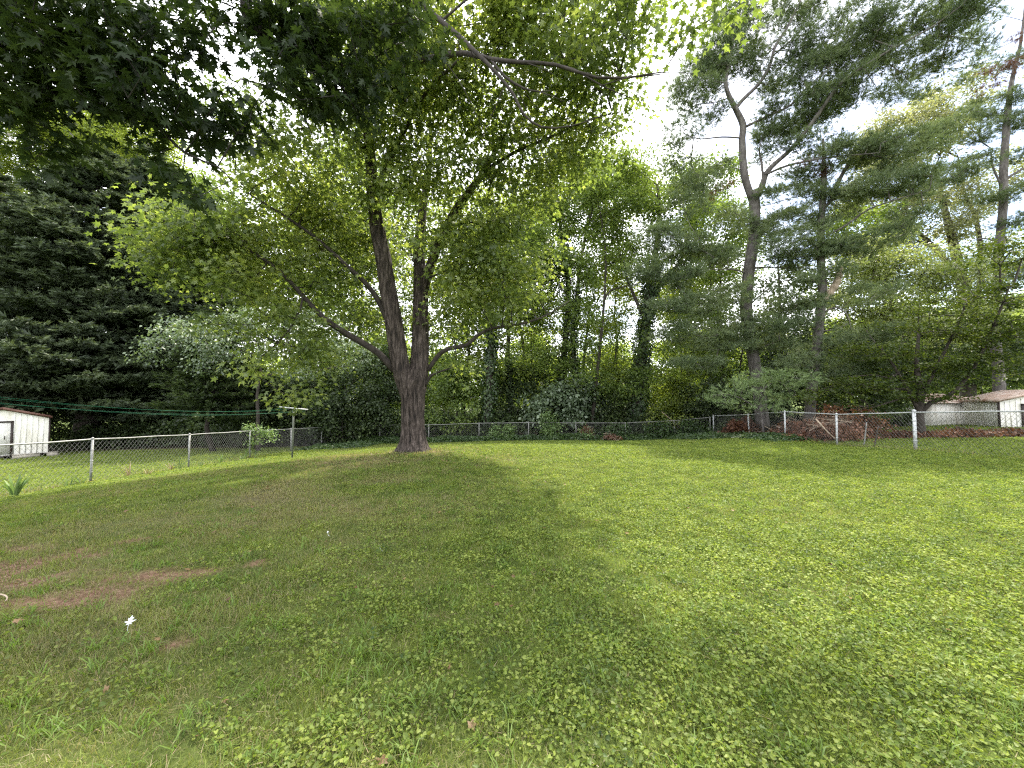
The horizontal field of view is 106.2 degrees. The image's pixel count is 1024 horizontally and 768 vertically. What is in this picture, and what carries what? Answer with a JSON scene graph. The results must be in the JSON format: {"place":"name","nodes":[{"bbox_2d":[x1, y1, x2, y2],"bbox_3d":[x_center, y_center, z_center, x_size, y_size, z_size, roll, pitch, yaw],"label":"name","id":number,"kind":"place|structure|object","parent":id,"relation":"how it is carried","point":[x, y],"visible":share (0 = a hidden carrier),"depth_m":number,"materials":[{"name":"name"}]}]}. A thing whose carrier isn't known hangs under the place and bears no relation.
{"place":"outdoors","nodes":[
{"label":"outdoors","id":0,"kind":"place"},
{"bbox_2d":[0,400,1023,767],"bbox_3d":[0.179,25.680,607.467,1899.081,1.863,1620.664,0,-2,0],"label":"ground","id":1,"kind":"structure","parent":0,"point":[126,588],"depth_m":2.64,"materials":[{"name":"green plant"}]},
{"bbox_2d":[2,473,33,496],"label":"iris plant","id":2,"kind":"object","parent":1,"relation":"on","point":[16,489],"visible":0.84,"depth_m":8.51,"materials":[{"name":"green plant"}]},
{"bbox_2d":[12,453,39,458],"bbox_3d":[-26.550,3.928,21.022,0.220,0.240,0.970,-2,-3,38],"label":"concrete block","id":3,"kind":"object","parent":1,"relation":"on","point":[29,455],"depth_m":20.92,"materials":[{"name":"white concrete"}]},
{"bbox_2d":[0,407,52,456],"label":"garden shed","id":4,"kind":"structure","parent":1,"relation":"on","point":[18,426],"depth_m":21.21,"materials":[{"name":"white metal"}]},
{"bbox_2d":[0,422,10,454],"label":"door","id":5,"kind":"structure","parent":4,"relation":"in","point":[5,428],"depth_m":20.69,"materials":[{"name":"white metal"}]},
{"bbox_2d":[0,161,64,413],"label":"spruce tree","id":6,"kind":"object","parent":1,"relation":"on","point":[6,181],"visible":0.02,"depth_m":28.02,"materials":[{"name":"green plant"}]},
{"bbox_2d":[0,92,132,205],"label":"woodland tree","id":7,"kind":"object","parent":1,"relation":"on","point":[10,164],"visible":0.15,"depth_m":37.73,"materials":[{"name":"green plant"}]},
{"bbox_2d":[32,410,107,440],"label":"bush","id":8,"kind":"object","parent":1,"relation":"on","point":[58,429],"visible":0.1,"depth_m":30.42,"materials":[{"name":"green plant"}]},
{"bbox_2d":[0,139,204,447],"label":"spruce tree","id":9,"kind":"object","parent":1,"relation":"on","point":[53,221],"visible":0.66,"depth_m":24.36,"materials":[{"name":"green plant"}]},
{"bbox_2d":[65,399,167,430],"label":"bush","id":10,"kind":"object","parent":1,"relation":"on","point":[116,422],"visible":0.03,"depth_m":29.44,"materials":[{"name":"green plant"}]},
{"bbox_2d":[49,110,205,214],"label":"woodland tree","id":11,"kind":"object","parent":1,"relation":"on","point":[116,132],"visible":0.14,"depth_m":34.98,"materials":[{"name":"green plant"}]},
{"bbox_2d":[35,144,253,425],"bbox_3d":[-27.157,-7.156,30.712,13.774,23.642,14.489,0,-2,0],"label":"spruce tree","id":12,"kind":"object","parent":1,"relation":"on","point":[151,414],"visible":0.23,"depth_m":26.55,"materials":[{"name":"green plant"}]},
{"bbox_2d":[0,427,331,495],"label":"chain link fence","id":13,"kind":"object","parent":1,"relation":"on","point":[92,439],"visible":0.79,"depth_m":11.89,"materials":[{"name":"metal"}]},
{"bbox_2d":[141,378,247,431],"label":"bush","id":14,"kind":"object","parent":1,"relation":"on","point":[212,422],"visible":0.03,"depth_m":29.03,"materials":[{"name":"green plant"}]},
{"bbox_2d":[144,288,267,450],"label":"hemlock tree","id":15,"kind":"object","parent":1,"relation":"on","point":[179,378],"visible":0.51,"depth_m":21.31,"materials":[{"name":"green plant"}]},
{"bbox_2d":[179,165,259,312],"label":"woodland tree","id":16,"kind":"object","parent":1,"relation":"on","point":[208,194],"visible":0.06,"depth_m":35.49,"materials":[{"name":"green plant"}]},
{"bbox_2d":[151,217,290,380],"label":"woodland tree","id":17,"kind":"object","parent":1,"relation":"on","point":[200,304],"visible":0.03,"depth_m":30.61,"materials":[{"name":"green plant"}]},
{"bbox_2d":[0,0,468,228],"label":"maple tree","id":18,"kind":"object","parent":1,"relation":"on","point":[115,75],"visible":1,"depth_m":4.94,"materials":[{"name":"green plant"}]},
{"bbox_2d":[122,306,382,450],"bbox_3d":[-13.570,-0.308,20.499,12.586,8.340,4.192,0,-2,-4],"label":"woodland tree","id":19,"kind":"object","parent":1,"relation":"on","point":[203,348],"visible":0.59,"depth_m":20.34,"materials":[{"name":"green plant"}]},
{"bbox_2d":[198,366,309,447],"bbox_3d":[-16.070,1.491,24.483,6.923,5.354,4.781,0,-2,0],"label":"bush","id":20,"kind":"object","parent":1,"relation":"on","point":[237,424],"visible":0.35,"depth_m":23.84,"materials":[{"name":"green plant"}]},
{"bbox_2d":[239,421,284,457],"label":"vine clump","id":21,"kind":"object","parent":1,"relation":"on","point":[262,433],"visible":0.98,"depth_m":16.96,"materials":[{"name":"green plant"}]},
{"bbox_2d":[249,351,282,375],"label":"distant tree","id":22,"kind":"object","parent":1,"relation":"on","point":[275,362],"visible":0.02,"depth_m":65.83,"materials":[{"name":"green plant"}]},
{"bbox_2d":[205,170,362,409],"bbox_3d":[-17.380,-5.805,30.279,13.451,20.660,7.448,0,-2,0],"label":"woodland tree","id":23,"kind":"object","parent":1,"relation":"on","point":[279,281],"visible":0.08,"depth_m":29.57,"materials":[{"name":"green plant"}]},
{"bbox_2d":[279,406,307,457],"bbox_3d":[-8.504,1.932,14.938,1.253,2.129,0.067,-1,-2,9],"label":"clothesline pole","id":24,"kind":"object","parent":1,"relation":"on","point":[293,429],"visible":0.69,"depth_m":14.92,"materials":[{"name":"metal"}]},
{"bbox_2d":[3,397,286,414],"bbox_3d":[-9.296,0.636,10.847,1.384,0.607,8.410,-1,-2,9],"label":"clothesline","id":25,"kind":"object","parent":24,"relation":"hanging from","point":[129,408],"visible":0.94,"depth_m":9.42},
{"bbox_2d":[250,365,343,445],"bbox_3d":[-13.787,1.421,25.691,6.522,5.553,4.639,0,-2,-16],"label":"bush","id":26,"kind":"object","parent":1,"relation":"on","point":[328,377],"visible":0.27,"depth_m":24.95,"materials":[{"name":"green plant"}]},
{"bbox_2d":[245,213,374,381],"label":"woodland tree","id":27,"kind":"object","parent":1,"relation":"on","point":[275,288],"visible":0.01,"depth_m":33.36,"materials":[{"name":"green plant"}]},
{"bbox_2d":[286,289,389,422],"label":"woodland tree","id":28,"kind":"object","parent":1,"relation":"on","point":[360,325],"visible":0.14,"depth_m":27.54,"materials":[{"name":"green plant"}]},
{"bbox_2d":[293,364,400,444],"bbox_3d":[-9.955,1.415,24.537,7.188,5.612,4.807,0,-2,-12],"label":"bush","id":29,"kind":"object","parent":1,"relation":"on","point":[345,408],"visible":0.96,"depth_m":23.87,"materials":[{"name":"green plant"}]},
{"bbox_2d":[298,138,409,399],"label":"woodland tree","id":30,"kind":"object","parent":1,"relation":"on","point":[359,331],"visible":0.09,"depth_m":32.48,"materials":[{"name":"green plant"}]},
{"bbox_2d":[352,335,411,409],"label":"distant tree","id":31,"kind":"object","parent":1,"relation":"on","point":[397,405],"visible":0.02,"depth_m":69.00,"materials":[{"name":"green plant"}]},
{"bbox_2d":[334,343,436,439],"bbox_3d":[-8.735,0.524,26.689,7.432,7.251,4.948,0,-2,0],"label":"bush","id":32,"kind":"object","parent":1,"relation":"on","point":[390,378],"visible":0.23,"depth_m":25.90,"materials":[{"name":"green plant"}]},
{"bbox_2d":[360,189,481,388],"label":"woodland tree","id":33,"kind":"object","parent":1,"relation":"on","point":[404,295],"visible":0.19,"depth_m":30.64,"materials":[{"name":"green plant"}]},
{"bbox_2d":[78,0,783,453],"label":"maple tree","id":34,"kind":"object","parent":1,"relation":"on","point":[234,244],"visible":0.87,"depth_m":10.29,"materials":[{"name":"green plant"}]},
{"bbox_2d":[425,347,471,412],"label":"distant tree","id":35,"kind":"object","parent":1,"relation":"on","point":[439,403],"visible":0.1,"depth_m":62.57,"materials":[{"name":"green plant"}]},
{"bbox_2d":[424,357,488,436],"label":"bush","id":36,"kind":"object","parent":1,"relation":"on","point":[472,390],"visible":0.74,"depth_m":25.62,"materials":[{"name":"green plant"}]},
{"bbox_2d":[425,279,501,418],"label":"woodland tree","id":37,"kind":"object","parent":1,"relation":"on","point":[441,359],"visible":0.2,"depth_m":27.44,"materials":[{"name":"green plant"}]},
{"bbox_2d":[424,179,516,415],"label":"woodland tree","id":38,"kind":"object","parent":1,"relation":"on","point":[479,355],"visible":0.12,"depth_m":29.49,"materials":[{"name":"green plant"}]},
{"bbox_2d":[5,447,950,764],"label":"fallen leaves","id":39,"kind":"object","parent":1,"relation":"on","point":[497,603],"depth_m":3.31,"materials":[{"name":"brown plant"}]},
{"bbox_2d":[51,400,911,449],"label":"undergrowth","id":40,"kind":"object","parent":1,"relation":"on","point":[145,428],"visible":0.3,"depth_m":25.60,"materials":[{"name":"green plant"}]},
{"bbox_2d":[466,355,535,410],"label":"distant tree","id":41,"kind":"object","parent":1,"relation":"on","point":[521,402],"visible":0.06,"depth_m":59.00,"materials":[{"name":"green plant"}]},
{"bbox_2d":[486,422,516,438],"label":"vine clump","id":42,"kind":"object","parent":1,"relation":"on","point":[502,434],"visible":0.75,"depth_m":24.01,"materials":[{"name":"green plant"}]},
{"bbox_2d":[452,214,562,435],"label":"woodland tree","id":43,"kind":"object","parent":1,"relation":"on","point":[490,356],"visible":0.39,"depth_m":25.75,"materials":[{"name":"green plant"}]},
{"bbox_2d":[0,424,1023,767],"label":"clover","id":44,"kind":"object","parent":1,"relation":"on","point":[738,450],"visible":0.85,"depth_m":3.04,"materials":[{"name":"green plant"}]},
{"bbox_2d":[0,452,1023,767],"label":"crabgrass","id":45,"kind":"object","parent":1,"relation":"on","point":[276,684],"visible":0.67,"depth_m":2.38,"materials":[{"name":"green plant"}]},
{"bbox_2d":[0,472,1023,767],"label":"straw","id":46,"kind":"object","parent":1,"relation":"on","point":[336,642],"visible":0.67,"depth_m":2.62,"materials":[{"name":"beige plant"}]},
{"bbox_2d":[476,362,559,434],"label":"bush","id":47,"kind":"object","parent":1,"relation":"on","point":[520,385],"visible":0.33,"depth_m":26.97,"materials":[{"name":"green plant"}]},
{"bbox_2d":[470,235,573,433],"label":"woodland tree","id":48,"kind":"object","parent":1,"relation":"on","point":[508,369],"visible":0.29,"depth_m":27.20,"materials":[{"name":"green plant"}]},
{"bbox_2d":[334,416,710,439],"bbox_3d":[0.474,3.020,24.310,23.964,1.793,0.484,0,-2,0],"label":"chain link fence","id":49,"kind":"object","parent":1,"relation":"on","point":[674,421],"visible":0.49,"depth_m":24.50,"materials":[{"name":"metal"}]},
{"bbox_2d":[489,189,569,408],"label":"woodland tree","id":50,"kind":"object","parent":1,"relation":"on","point":[554,331],"visible":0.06,"depth_m":33.84,"materials":[{"name":"green plant"}]},
{"bbox_2d":[505,326,557,405],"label":"distant tree","id":51,"kind":"object","parent":1,"relation":"on","point":[534,345],"visible":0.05,"depth_m":70.65,"materials":[{"name":"green plant"}]},
{"bbox_2d":[503,254,573,431],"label":"woodland tree","id":52,"kind":"object","parent":1,"relation":"on","point":[532,363],"visible":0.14,"depth_m":28.12,"materials":[{"name":"green plant"}]},
{"bbox_2d":[533,408,556,427],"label":"vine clump","id":53,"kind":"object","parent":1,"relation":"on","point":[545,414],"visible":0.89,"depth_m":24.34,"materials":[{"name":"green plant"}]},
{"bbox_2d":[536,420,570,437],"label":"vine clump","id":54,"kind":"object","parent":1,"relation":"on","point":[551,432],"visible":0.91,"depth_m":24.05,"materials":[{"name":"green plant"}]},
{"bbox_2d":[293,429,815,450],"bbox_3d":[0.624,3.075,20.618,24.622,1.365,9.191,0,-2,0],"label":"ivy ground cover","id":55,"kind":"object","parent":1,"relation":"on","point":[766,436],"visible":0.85,"depth_m":23.25,"materials":[{"name":"green plant"}]},
{"bbox_2d":[505,139,613,411],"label":"woodland tree","id":56,"kind":"object","parent":1,"relation":"on","point":[564,195],"visible":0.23,"depth_m":27.73,"materials":[{"name":"green plant"}]},
{"bbox_2d":[516,372,607,431],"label":"bush","id":57,"kind":"object","parent":1,"relation":"on","point":[568,399],"visible":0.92,"depth_m":25.34,"materials":[{"name":"green plant"}]},
{"bbox_2d":[543,344,603,390],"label":"distant tree","id":58,"kind":"object","parent":1,"relation":"on","point":[578,366],"depth_m":61.52,"materials":[{"name":"green plant"}]},
{"bbox_2d":[520,138,646,403],"bbox_3d":[5.124,-7.480,27.374,9.537,19.820,6.696,0,-2,0],"label":"woodland tree","id":59,"kind":"object","parent":1,"relation":"on","point":[573,324],"visible":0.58,"depth_m":26.44,"materials":[{"name":"green plant"}]},
{"bbox_2d":[552,148,625,378],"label":"woodland tree","id":60,"kind":"object","parent":1,"relation":"on","point":[598,306],"visible":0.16,"depth_m":32.69,"materials":[{"name":"green plant"}]},
{"bbox_2d":[578,424,625,440],"bbox_3d":[5.463,3.113,23.715,3.690,1.301,1.404,-1,-2,21],"label":"brush pile","id":61,"kind":"object","parent":1,"relation":"on","point":[604,436],"visible":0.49,"depth_m":23.54,"materials":[{"name":"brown wood"}]},
{"bbox_2d":[578,387,632,430],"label":"bush","id":62,"kind":"object","parent":1,"relation":"on","point":[607,410],"visible":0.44,"depth_m":25.92,"materials":[{"name":"green plant"}]},
{"bbox_2d":[546,170,668,423],"bbox_3d":[6.363,-5.740,26.048,8.200,16.826,5.474,0,-2,0],"label":"woodland tree","id":63,"kind":"object","parent":1,"relation":"on","point":[603,251],"visible":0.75,"depth_m":25.89,"materials":[{"name":"green plant"}]},
{"bbox_2d":[582,267,641,411],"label":"woodland tree","id":64,"kind":"object","parent":1,"relation":"on","point":[616,309],"visible":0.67,"depth_m":27.98,"materials":[{"name":"green plant"}]},
{"bbox_2d":[587,336,636,404],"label":"distant tree","id":65,"kind":"object","parent":1,"relation":"on","point":[630,355],"visible":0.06,"depth_m":64.79,"materials":[{"name":"green plant"}]},
{"bbox_2d":[600,422,632,438],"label":"vine clump","id":66,"kind":"object","parent":1,"relation":"on","point":[617,433],"visible":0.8,"depth_m":23.95,"materials":[{"name":"green plant"}]},
{"bbox_2d":[572,155,671,406],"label":"woodland tree","id":67,"kind":"object","parent":1,"relation":"on","point":[615,303],"visible":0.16,"depth_m":34.80,"materials":[{"name":"green plant"}]},
{"bbox_2d":[603,369,657,413],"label":"bush","id":68,"kind":"object","parent":1,"relation":"on","point":[626,382],"visible":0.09,"depth_m":28.02,"materials":[{"name":"green plant"}]},
{"bbox_2d":[639,419,680,438],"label":"vine clump","id":69,"kind":"object","parent":1,"relation":"on","point":[667,426],"visible":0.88,"depth_m":23.75,"materials":[{"name":"green plant"}]},
{"bbox_2d":[592,138,729,425],"bbox_3d":[10.193,-6.846,26.602,9.281,19.442,6.552,0,-2,0],"label":"woodland tree","id":70,"kind":"object","parent":1,"relation":"on","point":[641,369],"visible":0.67,"depth_m":26.06,"materials":[{"name":"green plant"}]},
{"bbox_2d":[630,337,702,406],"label":"distant tree","id":71,"kind":"object","parent":1,"relation":"on","point":[654,358],"visible":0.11,"depth_m":59.24,"materials":[{"name":"green plant"}]},
{"bbox_2d":[639,370,710,432],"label":"bush","id":72,"kind":"object","parent":1,"relation":"on","point":[672,403],"visible":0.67,"depth_m":26.27,"materials":[{"name":"green plant"}]},
{"bbox_2d":[647,278,722,404],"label":"woodland tree","id":73,"kind":"object","parent":1,"relation":"on","point":[685,343],"visible":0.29,"depth_m":27.79,"materials":[{"name":"green plant"}]},
{"bbox_2d":[677,415,713,433],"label":"vine clump","id":74,"kind":"object","parent":1,"relation":"on","point":[686,423],"visible":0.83,"depth_m":23.62,"materials":[{"name":"green plant"}]},
{"bbox_2d":[656,265,736,409],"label":"woodland tree","id":75,"kind":"object","parent":1,"relation":"on","point":[684,371],"visible":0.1,"depth_m":35.80,"materials":[{"name":"green plant"}]},
{"bbox_2d":[660,194,769,414],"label":"woodland tree","id":76,"kind":"object","parent":1,"relation":"on","point":[727,272],"visible":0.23,"depth_m":29.52,"materials":[{"name":"green plant"}]},
{"bbox_2d":[661,143,776,413],"bbox_3d":[17.578,-8.287,33.334,9.894,24.142,7.201,0,-2,0],"label":"woodland tree","id":77,"kind":"object","parent":1,"relation":"on","point":[737,172],"visible":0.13,"depth_m":32.85,"materials":[{"name":"green plant"}]},
{"bbox_2d":[672,367,785,428],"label":"bush","id":78,"kind":"object","parent":1,"relation":"on","point":[708,411],"visible":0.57,"depth_m":25.24,"materials":[{"name":"green plant"}]},
{"bbox_2d":[717,411,761,435],"bbox_3d":[12.362,2.258,20.753,2.879,1.576,1.877,0,-2,-8],"label":"brush pile","id":79,"kind":"object","parent":1,"relation":"on","point":[734,426],"visible":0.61,"depth_m":20.50,"materials":[{"name":"brown plant"}]},
{"bbox_2d":[691,302,796,409],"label":"woodland tree","id":80,"kind":"object","parent":1,"relation":"on","point":[728,370],"visible":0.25,"depth_m":27.01,"materials":[{"name":"green plant"}]},
{"bbox_2d":[695,366,828,432],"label":"pine tree","id":81,"kind":"object","parent":1,"relation":"on","point":[772,381],"visible":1,"depth_m":18.48,"materials":[{"name":"green plant"}]},
{"bbox_2d":[725,332,799,405],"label":"distant tree","id":82,"kind":"object","parent":1,"relation":"on","point":[748,368],"visible":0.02,"depth_m":61.52,"materials":[{"name":"green plant"}]},
{"bbox_2d":[735,331,843,427],"bbox_3d":[17.662,-0.148,24.748,6.814,6.677,5.040,0,-2,0],"label":"bush","id":83,"kind":"object","parent":1,"relation":"on","point":[765,364],"visible":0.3,"depth_m":24.32,"materials":[{"name":"green plant"}]},
{"bbox_2d":[740,258,839,413],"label":"woodland tree","id":84,"kind":"object","parent":1,"relation":"on","point":[780,275],"visible":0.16,"depth_m":27.20,"materials":[{"name":"green plant"}]},
{"bbox_2d":[620,0,1014,428],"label":"pine tree","id":85,"kind":"object","parent":1,"relation":"on","point":[875,45],"visible":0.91,"depth_m":19.98,"materials":[{"name":"green plant"}]},
{"bbox_2d":[758,410,890,442],"bbox_3d":[14.187,2.066,17.140,6.033,1.798,4.690,-1,-2,18],"label":"brush pile","id":86,"kind":"object","parent":1,"relation":"on","point":[807,424],"visible":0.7,"depth_m":16.45,"materials":[{"name":"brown wood"}]},
{"bbox_2d":[797,312,856,408],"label":"distant tree","id":87,"kind":"object","parent":1,"relation":"on","point":[830,354],"visible":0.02,"depth_m":64.86,"materials":[{"name":"green plant"}]},
{"bbox_2d":[802,400,897,434],"bbox_3d":[16.777,1.715,19.321,5.371,2.115,2.386,0,-2,0],"label":"brush pile","id":88,"kind":"object","parent":1,"relation":"on","point":[863,419],"visible":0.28,"depth_m":19.13,"materials":[{"name":"brown plant"}]},
{"bbox_2d":[746,133,958,420],"bbox_3d":[16.195,-5.183,19.086,8.508,15.048,4.784,-1,-2,23],"label":"pine tree","id":89,"kind":"object","parent":1,"relation":"on","point":[854,193],"visible":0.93,"depth_m":18.76,"materials":[{"name":"green plant"}]},
{"bbox_2d":[787,197,925,408],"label":"woodland tree","id":90,"kind":"object","parent":1,"relation":"on","point":[880,210],"visible":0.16,"depth_m":27.60,"materials":[{"name":"green plant"}]},
{"bbox_2d":[797,337,931,424],"bbox_3d":[20.587,-0.157,22.877,7.956,6.186,5.325,0,-2,0],"label":"bush","id":91,"kind":"object","parent":1,"relation":"on","point":[888,409],"visible":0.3,"depth_m":21.86,"materials":[{"name":"green plant"}]},
{"bbox_2d":[712,409,1023,458],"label":"chain link fence","id":92,"kind":"object","parent":1,"relation":"on","point":[914,429],"visible":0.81,"depth_m":12.59,"materials":[{"name":"metal"}]},
{"bbox_2d":[853,298,948,402],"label":"distant tree","id":93,"kind":"object","parent":1,"relation":"on","point":[906,338],"visible":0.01,"depth_m":57.72,"materials":[{"name":"green plant"}]},
{"bbox_2d":[788,222,1023,432],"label":"layered tree","id":94,"kind":"object","parent":1,"relation":"on","point":[935,370],"visible":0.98,"depth_m":16.29,"materials":[{"name":"green plant"}]},
{"bbox_2d":[856,339,976,416],"bbox_3d":[26.581,-0.438,25.741,12.456,6.529,4.876,1,-3,-29],"label":"bush","id":95,"kind":"object","parent":1,"relation":"on","point":[942,345],"visible":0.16,"depth_m":26.75,"materials":[{"name":"green plant"}]},
{"bbox_2d":[810,227,1023,425],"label":"woodland tree","id":96,"kind":"object","parent":1,"relation":"on","point":[925,278],"visible":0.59,"depth_m":24.02,"materials":[{"name":"green plant"}]},
{"bbox_2d":[816,58,1023,396],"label":"oak tree","id":97,"kind":"object","parent":1,"relation":"on","point":[951,228],"visible":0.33,"depth_m":30.46,"materials":[{"name":"green plant"}]},
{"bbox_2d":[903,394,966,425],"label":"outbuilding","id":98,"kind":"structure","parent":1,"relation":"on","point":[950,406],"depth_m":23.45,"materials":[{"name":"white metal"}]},
{"bbox_2d":[867,421,1023,438],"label":"brush pile","id":99,"kind":"object","parent":1,"relation":"on","point":[962,433],"visible":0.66,"depth_m":16.45,"materials":[{"name":"brown plant"}]},
{"bbox_2d":[917,1,1023,391],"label":"pine tree","id":100,"kind":"object","parent":1,"relation":"on","point":[1007,120],"visible":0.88,"depth_m":26.22,"materials":[{"name":"green plant"}]},
{"bbox_2d":[927,295,1019,395],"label":"distant tree","id":101,"kind":"object","parent":1,"relation":"on","point":[985,390],"depth_m":61.95,"materials":[{"name":"green plant"}]},
{"bbox_2d":[928,328,1023,393],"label":"bush","id":102,"kind":"object","parent":1,"relation":"on","point":[1014,348],"visible":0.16,"depth_m":29.41,"materials":[{"name":"green plant"}]},
{"bbox_2d":[958,390,1023,427],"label":"garden shed","id":103,"kind":"structure","parent":1,"relation":"on","point":[1006,400],"depth_m":20.96,"materials":[{"name":"white metal"}]},
{"bbox_2d":[978,291,1023,391],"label":"distant tree","id":104,"kind":"object","parent":1,"relation":"on","point":[1017,314],"visible":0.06,"depth_m":59.07,"materials":[{"name":"green plant"}]},
{"bbox_2d":[0,0,1023,396],"label":"sky","id":105,"kind":"structure","parent":0,"point":[731,126],"materials":[{"name":"white"}]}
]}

